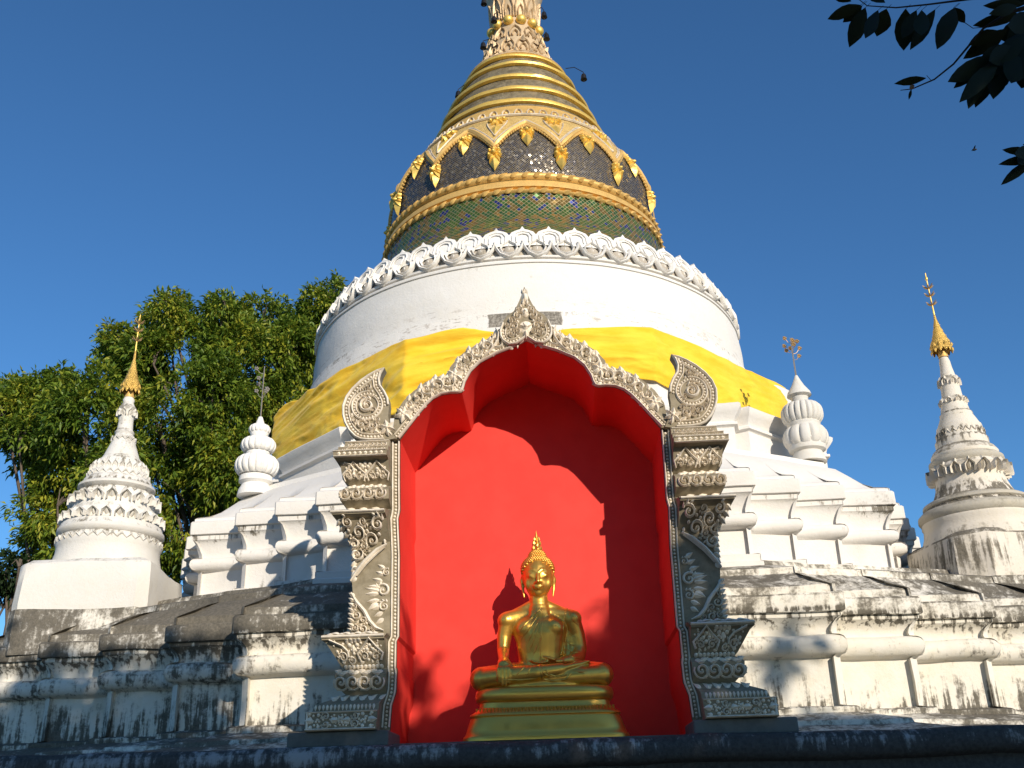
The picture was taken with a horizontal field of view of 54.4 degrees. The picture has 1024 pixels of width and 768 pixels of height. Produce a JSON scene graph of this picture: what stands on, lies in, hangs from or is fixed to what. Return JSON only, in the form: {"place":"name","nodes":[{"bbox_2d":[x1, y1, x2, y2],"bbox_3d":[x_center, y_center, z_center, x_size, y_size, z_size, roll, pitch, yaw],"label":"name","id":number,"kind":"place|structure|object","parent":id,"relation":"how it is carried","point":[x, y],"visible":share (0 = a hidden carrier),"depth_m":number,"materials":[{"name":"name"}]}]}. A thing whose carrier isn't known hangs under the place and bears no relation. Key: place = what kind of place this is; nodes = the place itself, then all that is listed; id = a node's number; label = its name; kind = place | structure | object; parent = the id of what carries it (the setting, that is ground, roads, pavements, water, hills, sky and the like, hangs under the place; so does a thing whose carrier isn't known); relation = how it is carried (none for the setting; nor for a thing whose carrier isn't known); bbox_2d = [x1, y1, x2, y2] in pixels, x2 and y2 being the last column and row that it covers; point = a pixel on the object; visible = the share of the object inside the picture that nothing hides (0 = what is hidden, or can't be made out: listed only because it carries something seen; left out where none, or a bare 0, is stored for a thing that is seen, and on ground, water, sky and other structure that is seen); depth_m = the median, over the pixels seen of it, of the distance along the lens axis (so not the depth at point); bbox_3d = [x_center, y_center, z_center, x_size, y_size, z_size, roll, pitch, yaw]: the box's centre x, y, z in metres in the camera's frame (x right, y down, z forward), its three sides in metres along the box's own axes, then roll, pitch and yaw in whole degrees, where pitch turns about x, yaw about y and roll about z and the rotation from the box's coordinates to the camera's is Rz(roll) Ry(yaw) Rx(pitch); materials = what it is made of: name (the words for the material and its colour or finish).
{"place":"outdoors","nodes":[
{"label":"outdoors","id":0,"kind":"place"},
{"bbox_2d":[455,85,463,97],"bbox_3d":[-1.055,-6.625,22.404,0.490,0.646,0.147,10,-26,-25],"label":"wind bell","id":1,"kind":"object","parent":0,"point":[458,92],"visible":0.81,"depth_m":22.22,"materials":[{"name":"black metal"}]},
{"bbox_2d":[0,0,1023,635],"label":"sky","id":2,"kind":"structure","parent":0,"point":[198,146],"materials":[{"name":"blue"}]},
{"label":"ground","id":3,"kind":"structure","parent":0,"visible":0},
{"bbox_2d":[0,546,36,634],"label":"mango tree","id":4,"kind":"object","parent":3,"relation":"on","point":[8,582],"visible":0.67,"depth_m":18.71,"materials":[{"name":"green plant"}]},
{"bbox_2d":[0,349,163,561],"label":"mango tree","id":5,"kind":"object","parent":3,"relation":"on","point":[38,428],"visible":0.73,"depth_m":19.76,"materials":[{"name":"green plant"}]},
{"bbox_2d":[88,284,318,585],"bbox_3d":[-6.858,3.524,20.908,6.102,13.519,3.800,-2,-23,1],"label":"mango tree","id":6,"kind":"object","parent":3,"relation":"on","point":[218,402],"visible":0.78,"depth_m":21.70,"materials":[{"name":"green plant"}]},
{"bbox_2d":[292,268,348,390],"bbox_3d":[-4.717,3.914,24.554,2.848,15.542,2.969,-2,-23,1],"label":"mango tree","id":7,"kind":"object","parent":3,"relation":"on","point":[324,299],"visible":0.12,"depth_m":26.05,"materials":[{"name":"green plant"}]},
{"bbox_2d":[0,0,1023,767],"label":"chedi","id":8,"kind":"structure","parent":3,"relation":"on","point":[864,646],"depth_m":12.75,"materials":[{"name":"paint"}]},
{"bbox_2d":[3,315,181,655],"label":"corner chedi","id":9,"kind":"structure","parent":8,"relation":"on","point":[102,567],"depth_m":13.72,"materials":[{"name":"paint"}]},
{"bbox_2d":[234,366,278,499],"bbox_3d":[-3.897,0.705,15.372,0.658,2.149,0.666,-2,-23,1],"label":"urn finial","id":10,"kind":"object","parent":8,"relation":"on","point":[256,466],"visible":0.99,"depth_m":14.96,"materials":[{"name":"paint"}]},
{"bbox_2d":[480,38,496,50],"bbox_3d":[-0.517,-7.802,22.887,0.476,0.453,0.148,10,-26,-25],"label":"wind bell","id":11,"kind":"object","parent":8,"relation":"hanging from","point":[483,46],"visible":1,"depth_m":22.75,"materials":[{"name":"black metal"}]},
{"bbox_2d":[481,0,495,6],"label":"wind bell","id":12,"kind":"object","parent":8,"relation":"hanging from","point":[483,3],"visible":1,"depth_m":23.24,"materials":[{"name":"black metal"}]},
{"bbox_2d":[491,11,500,23],"bbox_3d":[-0.344,-8.540,23.209,0.146,0.532,0.384,-20,-29,36],"label":"wind bell","id":13,"kind":"object","parent":8,"relation":"hanging from","point":[494,20],"visible":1,"depth_m":23.04,"materials":[{"name":"black metal"}]},
{"bbox_2d":[271,326,787,458],"bbox_3d":[0.409,1.584,19.666,9.767,1.321,9.830,-2,-23,1],"label":"yellow cloth","id":14,"kind":"object","parent":8,"relation":"attached to","point":[412,364],"visible":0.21,"depth_m":15.71,"materials":[{"name":"yellow fabric"}]},
{"bbox_2d":[287,287,798,746],"bbox_3d":[0.226,1.350,10.806,4.773,4.845,1.729,-2,-23,1],"label":"shrine niche","id":15,"kind":"object","parent":8,"relation":"on","point":[471,472],"visible":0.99,"depth_m":10.87,"materials":[{"name":"red paint"}]},
{"bbox_2d":[463,531,629,740],"bbox_3d":[0.309,2.558,10.285,1.620,2.150,0.970,-2,-23,1],"label":"buddha statue","id":16,"kind":"object","parent":15,"relation":"in","point":[552,683],"visible":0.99,"depth_m":9.74,"materials":[{"name":"gold metal"}]},
{"bbox_2d":[539,7,546,19],"bbox_3d":[0.684,-8.664,23.214,0.147,0.568,0.341,14,-28,-32],"label":"wind bell","id":17,"kind":"object","parent":8,"relation":"hanging from","point":[543,15],"visible":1,"depth_m":23.05,"materials":[{"name":"black metal"}]},
{"bbox_2d":[537,32,549,48],"bbox_3d":[0.694,-7.706,22.287,0.146,0.281,0.405,15,-28,-34],"label":"wind bell","id":18,"kind":"object","parent":8,"relation":"hanging from","point":[546,37],"visible":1,"depth_m":22.17,"materials":[{"name":"black metal"}]},
{"bbox_2d":[566,67,586,81],"bbox_3d":[1.439,-7.015,22.493,0.524,0.621,0.146,-13,-26,24],"label":"wind bell","id":19,"kind":"object","parent":8,"relation":"hanging from","point":[583,77],"visible":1,"depth_m":22.32,"materials":[{"name":"black metal"}]},
{"bbox_2d":[781,336,828,463],"bbox_3d":[4.425,0.212,15.319,0.662,2.121,0.662,-2,-23,1],"label":"urn finial","id":20,"kind":"object","parent":8,"relation":"on","point":[805,435],"visible":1,"depth_m":14.93,"materials":[{"name":"white plaster"},{"name":"gold"}]},
{"bbox_2d":[907,273,1023,583],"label":"corner chedi","id":21,"kind":"structure","parent":8,"relation":"on","point":[971,520],"depth_m":13.89,"materials":[{"name":"paint"}]},
{"bbox_2d":[828,0,1023,184],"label":"shade tree","id":22,"kind":"object","parent":3,"relation":"on","point":[995,68],"visible":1,"depth_m":3.10,"materials":[{"name":"green plant"}]}
]}

